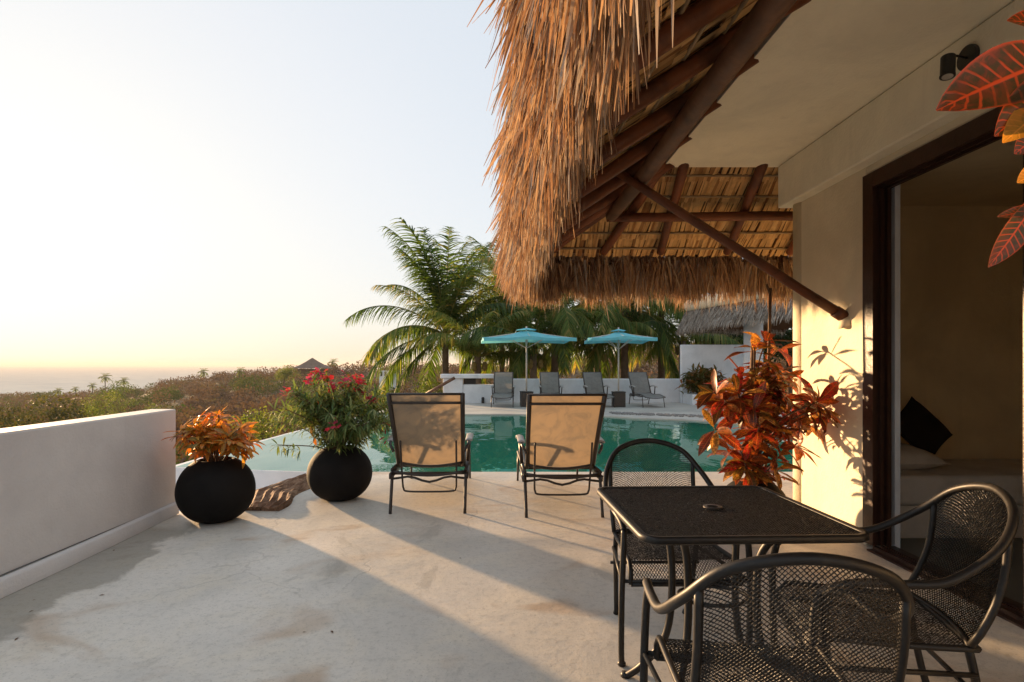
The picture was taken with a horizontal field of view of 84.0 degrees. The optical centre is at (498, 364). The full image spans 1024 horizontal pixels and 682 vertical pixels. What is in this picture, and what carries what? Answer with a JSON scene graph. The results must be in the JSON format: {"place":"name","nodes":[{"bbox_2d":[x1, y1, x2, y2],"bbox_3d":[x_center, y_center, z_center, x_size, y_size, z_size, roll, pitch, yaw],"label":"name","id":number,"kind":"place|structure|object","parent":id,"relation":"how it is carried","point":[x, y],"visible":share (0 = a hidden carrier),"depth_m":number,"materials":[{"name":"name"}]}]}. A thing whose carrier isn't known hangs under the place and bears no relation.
{"place":"outdoors","nodes":[
{"label":"outdoors","id":0,"kind":"place"},
{"bbox_2d":[0,365,507,396],"bbox_3d":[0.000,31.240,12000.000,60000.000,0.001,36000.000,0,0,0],"label":"sea","id":1,"kind":"structure","parent":0,"point":[32,378],"depth_m":1850.08,"materials":[{"name":"liquid"}]},
{"bbox_2d":[1,355,785,424],"bbox_3d":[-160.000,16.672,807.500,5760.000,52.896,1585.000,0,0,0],"label":"hillside terrain","id":2,"kind":"structure","parent":0,"point":[375,377],"depth_m":195.42,"materials":[{"name":"green plant"}]},
{"bbox_2d":[0,402,47,428],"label":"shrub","id":3,"kind":"object","parent":2,"relation":"on","point":[10,414],"visible":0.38,"depth_m":44.26,"materials":[{"name":"green plant"}]},
{"bbox_2d":[9,391,94,426],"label":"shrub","id":4,"kind":"object","parent":2,"relation":"on","point":[56,410],"visible":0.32,"depth_m":49.76,"materials":[{"name":"green plant"}]},
{"bbox_2d":[53,388,63,395],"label":"distant palm","id":5,"kind":"object","parent":2,"relation":"on","point":[58,389],"visible":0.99,"depth_m":329.77,"materials":[{"name":"green plant"}]},
{"bbox_2d":[71,386,78,397],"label":"distant palm","id":6,"kind":"object","parent":2,"relation":"on","point":[75,389],"visible":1,"depth_m":329.87,"materials":[{"name":"green plant"}]},
{"bbox_2d":[87,383,97,393],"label":"distant palm","id":7,"kind":"object","parent":2,"relation":"on","point":[92,385],"visible":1,"depth_m":319.89,"materials":[{"name":"green plant"}]},
{"bbox_2d":[81,407,109,416],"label":"tree","id":8,"kind":"object","parent":2,"relation":"on","point":[91,409],"visible":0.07,"depth_m":55.62,"materials":[{"name":"green plant"}]},
{"bbox_2d":[79,387,125,415],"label":"tree","id":9,"kind":"object","parent":2,"relation":"on","point":[100,401],"visible":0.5,"depth_m":105.10,"materials":[{"name":"green plant"}]},
{"bbox_2d":[98,373,110,390],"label":"distant palm","id":10,"kind":"object","parent":2,"relation":"on","point":[105,378],"visible":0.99,"depth_m":299.93,"materials":[{"name":"green plant"}]},
{"bbox_2d":[103,380,137,412],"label":"tree","id":11,"kind":"object","parent":2,"relation":"on","point":[115,408],"visible":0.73,"depth_m":150.16,"materials":[{"name":"green plant"}]},
{"bbox_2d":[119,377,129,391],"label":"distant palm","id":12,"kind":"object","parent":2,"relation":"on","point":[122,381],"visible":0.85,"depth_m":299.86,"materials":[{"name":"green plant"}]},
{"bbox_2d":[146,402,159,408],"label":"tree","id":13,"kind":"object","parent":2,"relation":"on","point":[154,404],"visible":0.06,"depth_m":63.98,"materials":[{"name":"green plant"}]},
{"bbox_2d":[197,368,208,380],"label":"distant palm","id":14,"kind":"object","parent":2,"relation":"on","point":[203,373],"visible":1,"depth_m":289.86,"materials":[{"name":"green plant"}]},
{"bbox_2d":[233,367,244,376],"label":"distant palm","id":15,"kind":"object","parent":2,"relation":"on","point":[240,372],"visible":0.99,"depth_m":280.03,"materials":[{"name":"green plant"}]},
{"bbox_2d":[229,406,284,440],"bbox_3d":[-6.903,2.639,15.940,1.931,2.937,1.610,0,0,-41],"label":"green shrub","id":16,"kind":"object","parent":2,"relation":"on","point":[262,434],"visible":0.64,"depth_m":15.90,"materials":[{"name":"green plant"}]},
{"bbox_2d":[274,365,300,396],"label":"tree","id":17,"kind":"object","parent":2,"relation":"on","point":[287,373],"visible":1,"depth_m":169.84,"materials":[{"name":"green plant"}]},
{"bbox_2d":[274,404,318,430],"bbox_3d":[-6.255,2.605,18.105,1.931,2.942,1.296,0,0,-23],"label":"green shrub","id":18,"kind":"object","parent":2,"relation":"on","point":[287,416],"visible":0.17,"depth_m":17.82,"materials":[{"name":"green plant"}]},
{"bbox_2d":[293,358,330,379],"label":"thatched hut","id":19,"kind":"object","parent":2,"relation":"on","point":[312,363],"visible":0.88,"depth_m":226.80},
{"bbox_2d":[327,359,337,364],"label":"distant palm","id":20,"kind":"object","parent":2,"relation":"on","point":[332,363],"visible":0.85,"depth_m":259.45,"materials":[{"name":"green plant"}]},
{"bbox_2d":[364,382,399,408],"bbox_3d":[-4.665,2.804,23.851,1.949,4.153,2.059,0,0,0],"label":"green shrub","id":21,"kind":"object","parent":2,"relation":"on","point":[383,400],"visible":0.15,"depth_m":23.47,"materials":[{"name":"green plant"}]},
{"bbox_2d":[379,371,395,389],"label":"white villa","id":22,"kind":"object","parent":2,"relation":"on","point":[381,377],"visible":0.39,"depth_m":148.20,"materials":[{"name":"paint"}]},
{"bbox_2d":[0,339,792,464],"bbox_3d":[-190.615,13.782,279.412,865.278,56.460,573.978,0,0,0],"label":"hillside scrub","id":23,"kind":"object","parent":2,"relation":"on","point":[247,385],"visible":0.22,"depth_m":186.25,"materials":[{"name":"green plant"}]},
{"bbox_2d":[404,371,442,392],"bbox_3d":[-2.856,2.111,22.794,1.969,3.725,2.155,0,0,0],"label":"green shrub","id":24,"kind":"object","parent":2,"relation":"on","point":[427,388],"visible":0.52,"depth_m":22.81,"materials":[{"name":"green plant"}]},
{"bbox_2d":[343,217,541,399],"bbox_3d":[-2.396,0.052,25.195,8.968,12.375,7.510,0,0,0],"label":"coconut palm","id":25,"kind":"object","parent":2,"relation":"on","point":[447,304],"visible":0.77,"depth_m":24.54,"materials":[{"name":"green plant"}]},
{"bbox_2d":[404,301,548,383],"bbox_3d":[-0.906,1.375,23.023,6.088,7.730,6.296,0,0,0],"label":"coconut palm","id":26,"kind":"object","parent":2,"relation":"on","point":[478,354],"visible":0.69,"depth_m":22.63,"materials":[{"name":"green plant"}]},
{"bbox_2d":[452,247,539,373],"bbox_3d":[0.112,0.010,31.420,6.379,12.460,5.981,0,0,36],"label":"coconut palm","id":27,"kind":"object","parent":2,"relation":"on","point":[501,369],"visible":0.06,"depth_m":30.86,"materials":[{"name":"green plant"}]},
{"bbox_2d":[435,236,570,380],"bbox_3d":[0.465,0.008,26.756,6.704,12.464,7.786,0,0,36],"label":"coconut palm","id":28,"kind":"object","parent":2,"relation":"on","point":[464,367],"visible":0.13,"depth_m":26.58,"materials":[{"name":"green plant"}]},
{"bbox_2d":[457,289,604,381],"bbox_3d":[0.822,0.969,22.454,6.088,8.541,5.446,0,0,-42],"label":"coconut palm","id":29,"kind":"object","parent":2,"relation":"on","point":[532,365],"visible":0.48,"depth_m":22.15,"materials":[{"name":"green plant"}]},
{"bbox_2d":[476,292,651,378],"bbox_3d":[2.666,0.901,24.122,6.261,10.677,7.049,0,0,-28],"label":"coconut palm","id":30,"kind":"object","parent":2,"relation":"on","point":[520,362],"visible":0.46,"depth_m":21.84,"materials":[{"name":"green plant"}]},
{"bbox_2d":[538,295,653,374],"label":"coconut palm","id":31,"kind":"object","parent":2,"relation":"on","point":[577,364],"visible":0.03,"depth_m":32.53,"materials":[{"name":"green plant"}]},
{"bbox_2d":[537,301,660,371],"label":"coconut palm","id":32,"kind":"object","parent":2,"relation":"on","point":[582,336],"visible":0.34,"depth_m":23.35,"materials":[{"name":"green plant"}]},
{"bbox_2d":[559,292,694,378],"bbox_3d":[5.425,-0.363,24.010,6.805,11.207,7.502,0,0,0],"label":"coconut palm","id":33,"kind":"object","parent":2,"relation":"on","point":[664,353],"visible":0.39,"depth_m":23.38,"materials":[{"name":"green plant"}]},
{"bbox_2d":[599,292,722,378],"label":"coconut palm","id":34,"kind":"object","parent":2,"relation":"on","point":[661,373],"visible":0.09,"depth_m":26.96,"materials":[{"name":"green plant"}]},
{"bbox_2d":[614,295,765,378],"bbox_3d":[7.873,1.010,23.990,6.039,8.459,6.379,0,0,16],"label":"coconut palm","id":35,"kind":"object","parent":2,"relation":"on","point":[682,340],"visible":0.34,"depth_m":23.39,"materials":[{"name":"green plant"}]},
{"bbox_2d":[701,331,787,369],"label":"tree","id":36,"kind":"object","parent":2,"relation":"on","point":[740,335],"visible":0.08,"depth_m":22.83,"materials":[{"name":"green plant"}]},
{"bbox_2d":[763,326,792,393],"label":"tree","id":37,"kind":"object","parent":2,"relation":"on","point":[789,336],"visible":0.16,"depth_m":21.91,"materials":[{"name":"green plant"}]},
{"bbox_2d":[0,0,792,364],"label":"sky","id":38,"kind":"structure","parent":0,"point":[183,182],"materials":[{"name":"white"}]},
{"bbox_2d":[176,413,792,471],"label":"pool water","id":39,"kind":"structure","parent":0,"point":[494,445],"depth_m":8.78,"materials":[{"name":"teal liquid"}]},
{"bbox_2d":[0,472,1023,681],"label":"terrace floor","id":40,"kind":"structure","parent":0,"point":[492,584],"depth_m":2.99,"materials":[{"name":"concrete"}]},
{"bbox_2d":[0,409,178,598],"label":"parapet wall","id":41,"kind":"structure","parent":40,"relation":"on","point":[73,491],"depth_m":3.62,"materials":[{"name":"paint"}]},
{"bbox_2d":[162,406,265,523],"bbox_3d":[-2.253,0.784,4.570,0.760,0.912,0.659,0,0,20],"label":"potted croton","id":42,"kind":"object","parent":40,"relation":"on","point":[211,488],"visible":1,"depth_m":4.39,"materials":[{"name":"ceramic"}]},
{"bbox_2d":[246,473,309,510],"bbox_3d":[-2.115,1.220,5.560,0.552,0.059,1.480,0,0,0],"label":"fibre mat","id":43,"kind":"object","parent":40,"relation":"on","point":[279,496],"visible":0.73,"depth_m":5.32,"materials":[{"name":"brown wicker"}]},
{"bbox_2d":[263,367,390,501],"bbox_3d":[-1.474,0.627,5.279,1.360,1.226,1.150,0,0,0],"label":"potted oleander","id":44,"kind":"object","parent":40,"relation":"on","point":[339,469],"visible":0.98,"depth_m":5.10,"materials":[{"name":"plant"}]},
{"bbox_2d":[386,393,473,513],"bbox_3d":[-0.609,0.734,5.468,0.746,1.022,1.807,0,0,-1],"label":"pool lounger","id":45,"kind":"object","parent":40,"relation":"on","point":[428,430],"visible":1,"depth_m":4.85,"materials":[{"name":"beige fabric"}]},
{"bbox_2d":[516,393,606,517],"bbox_3d":[0.532,0.734,5.348,0.746,1.022,1.807,0,0,0],"label":"pool lounger","id":46,"kind":"object","parent":40,"relation":"on","point":[563,431],"visible":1,"depth_m":4.74,"materials":[{"name":"beige fabric"}]},
{"bbox_2d":[603,438,752,666],"bbox_3d":[0.761,0.808,2.604,0.562,0.871,0.606,0,0,-1],"label":"metal armchair","id":47,"kind":"object","parent":40,"relation":"on","point":[622,542],"visible":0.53,"depth_m":2.54,"materials":[{"name":"black paint"}]},
{"bbox_2d":[597,485,868,681],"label":"patio table","id":48,"kind":"object","parent":40,"relation":"on","point":[746,520],"visible":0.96,"depth_m":1.97,"materials":[{"name":"black paint"}]},
{"bbox_2d":[693,284,841,529],"bbox_3d":[1.993,0.310,4.316,1.158,1.860,0.909,0,0,0],"label":"potted croton","id":49,"kind":"object","parent":40,"relation":"on","point":[753,411],"visible":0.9,"depth_m":4.16,"materials":[{"name":"plant"}]},
{"bbox_2d":[640,552,914,681],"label":"metal armchair","id":50,"kind":"object","parent":40,"relation":"on","point":[830,670],"visible":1,"depth_m":1.18,"materials":[{"name":"black paint"}]},
{"bbox_2d":[769,482,1019,681],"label":"metal armchair","id":51,"kind":"object","parent":40,"relation":"on","point":[968,646],"visible":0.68,"depth_m":1.77,"materials":[{"name":"black paint"}]},
{"bbox_2d":[936,10,1023,267],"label":"foreground croton","id":52,"kind":"object","parent":40,"relation":"on","point":[992,77],"visible":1,"depth_m":0.79,"materials":[{"name":"plant"}]},
{"bbox_2d":[379,403,791,427],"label":"pool deck","id":53,"kind":"structure","parent":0,"point":[518,409],"depth_m":15.52,"materials":[{"name":"white concrete"}]},
{"bbox_2d":[426,377,454,392],"bbox_3d":[-1.870,1.247,18.200,1.005,1.762,0.097,0,0,0],"label":"handrail","id":54,"kind":"object","parent":53,"relation":"on","point":[441,385],"visible":0.36,"depth_m":18.16,"materials":[{"name":"white metal"}]},
{"bbox_2d":[440,374,494,402],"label":"bench wall","id":55,"kind":"structure","parent":53,"relation":"on","point":[472,390],"depth_m":18.55,"materials":[{"name":"white paint"}]},
{"bbox_2d":[491,372,514,407],"bbox_3d":[0.137,0.734,17.323,0.746,1.022,1.807,0,0,2],"label":"pool lounger","id":56,"kind":"object","parent":53,"relation":"on","point":[503,387],"visible":1,"depth_m":17.86,"materials":[{"name":"grey metal"}]},
{"bbox_2d":[481,326,576,406],"bbox_3d":[0.841,0.045,17.000,2.652,2.390,1.916,0,0,-4],"label":"parasol","id":57,"kind":"object","parent":53,"relation":"on","point":[526,336],"visible":0.98,"depth_m":16.73,"materials":[{"name":"teal fabric"}]},
{"bbox_2d":[538,372,562,393],"bbox_3d":[1.620,0.734,17.322,0.746,1.022,1.807,0,0,0],"label":"pool lounger","id":58,"kind":"object","parent":53,"relation":"on","point":[549,383],"visible":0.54,"depth_m":17.92,"materials":[{"name":"grey metal"}]},
{"bbox_2d":[495,379,679,402],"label":"wall","id":59,"kind":"structure","parent":53,"relation":"on","point":[668,390],"depth_m":18.80,"materials":[{"name":"white paint"}]},
{"bbox_2d":[582,372,614,407],"bbox_3d":[3.035,0.734,17.323,0.746,1.022,1.807,0,0,-3],"label":"pool lounger","id":60,"kind":"object","parent":53,"relation":"on","point":[593,382],"visible":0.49,"depth_m":17.90,"materials":[{"name":"grey metal"}]},
{"bbox_2d":[584,327,657,406],"bbox_3d":[3.570,0.065,16.900,1.816,2.350,2.212,0,0,3],"label":"parasol","id":61,"kind":"object","parent":53,"relation":"on","point":[618,337],"visible":1,"depth_m":16.72,"materials":[{"name":"teal fabric"}]},
{"bbox_2d":[628,372,665,407],"bbox_3d":[4.493,0.734,17.323,0.746,1.022,1.807,0,0,-3],"label":"pool lounger","id":62,"kind":"object","parent":53,"relation":"on","point":[639,384],"visible":1,"depth_m":17.86,"materials":[{"name":"grey metal"}]},
{"bbox_2d":[680,345,743,402],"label":"screen wall","id":63,"kind":"structure","parent":53,"relation":"on","point":[708,356],"depth_m":18.55,"materials":[{"name":"white paint"}]},
{"bbox_2d":[683,393,742,404],"bbox_3d":[7.150,1.275,18.050,2.300,0.730,0.900,0,0,0],"label":"planter box","id":64,"kind":"object","parent":53,"relation":"on","point":[688,398],"visible":0.2,"depth_m":17.86,"materials":[{"name":"white paint"}]},
{"bbox_2d":[671,362,725,393],"bbox_3d":[6.407,0.470,17.957,1.745,1.140,1.174,0,0,0],"label":"spiky bush","id":65,"kind":"object","parent":64,"relation":"in","point":[694,378],"visible":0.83,"depth_m":17.81,"materials":[{"name":"green plant"}]},
{"bbox_2d":[609,411,703,417],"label":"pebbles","id":66,"kind":"object","parent":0,"point":[665,414],"visible":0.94,"depth_m":14.04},
{"bbox_2d":[675,289,792,378],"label":"pavilion","id":67,"kind":"structure","parent":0,"point":[716,316],"depth_m":16.97,"materials":[{"name":"plant"}]},
{"bbox_2d":[467,0,1023,628],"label":"house","id":68,"kind":"structure","parent":0,"point":[839,178],"depth_m":3.88,"materials":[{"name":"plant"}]},
{"bbox_2d":[939,44,979,80],"bbox_3d":[2.333,-1.546,2.916,0.175,0.181,0.127,0,0,0],"label":"wall spotlight","id":69,"kind":"object","parent":68,"relation":"attached to","point":[968,54],"depth_m":2.88,"materials":[{"name":"black metal"}]},
{"bbox_2d":[900,459,1022,537],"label":"daybed","id":70,"kind":"object","parent":68,"relation":"on","point":[918,487],"visible":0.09,"depth_m":4.04,"materials":[{"name":"white fabric"}]},
{"bbox_2d":[900,443,948,469],"bbox_3d":[3.033,0.695,4.350,0.560,0.183,0.394,0,0,-6],"label":"pillow","id":71,"kind":"object","parent":70,"relation":"on","point":[913,457],"visible":0.52,"depth_m":4.19,"materials":[{"name":"white fabric"}]},
{"bbox_2d":[900,396,952,454],"bbox_3d":[3.282,0.495,4.420,0.513,0.489,0.242,0,0,-29],"label":"cushion","id":72,"kind":"object","parent":71,"relation":"on","point":[922,427],"visible":0.82,"depth_m":4.36,"materials":[{"name":"black fabric"}]},
{"bbox_2d":[1023,154,1023,614],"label":"sliding door","id":73,"kind":"structure","parent":68,"relation":"in","point":[1023,154],"depth_m":2.74,"materials":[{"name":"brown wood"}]},
{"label":"pool basin floor","id":74,"kind":"structure","parent":0,"visible":0},
{"bbox_2d":[176,467,306,510],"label":"pool wall","id":75,"kind":"structure","parent":74,"relation":"attached to","point":[264,478],"depth_m":6.83,"materials":[{"name":"white paint"}]},
{"bbox_2d":[176,428,306,465],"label":"infinity edge wall","id":76,"kind":"structure","parent":74,"relation":"attached to","point":[253,442],"depth_m":9.61,"materials":[{"name":"white paint"}]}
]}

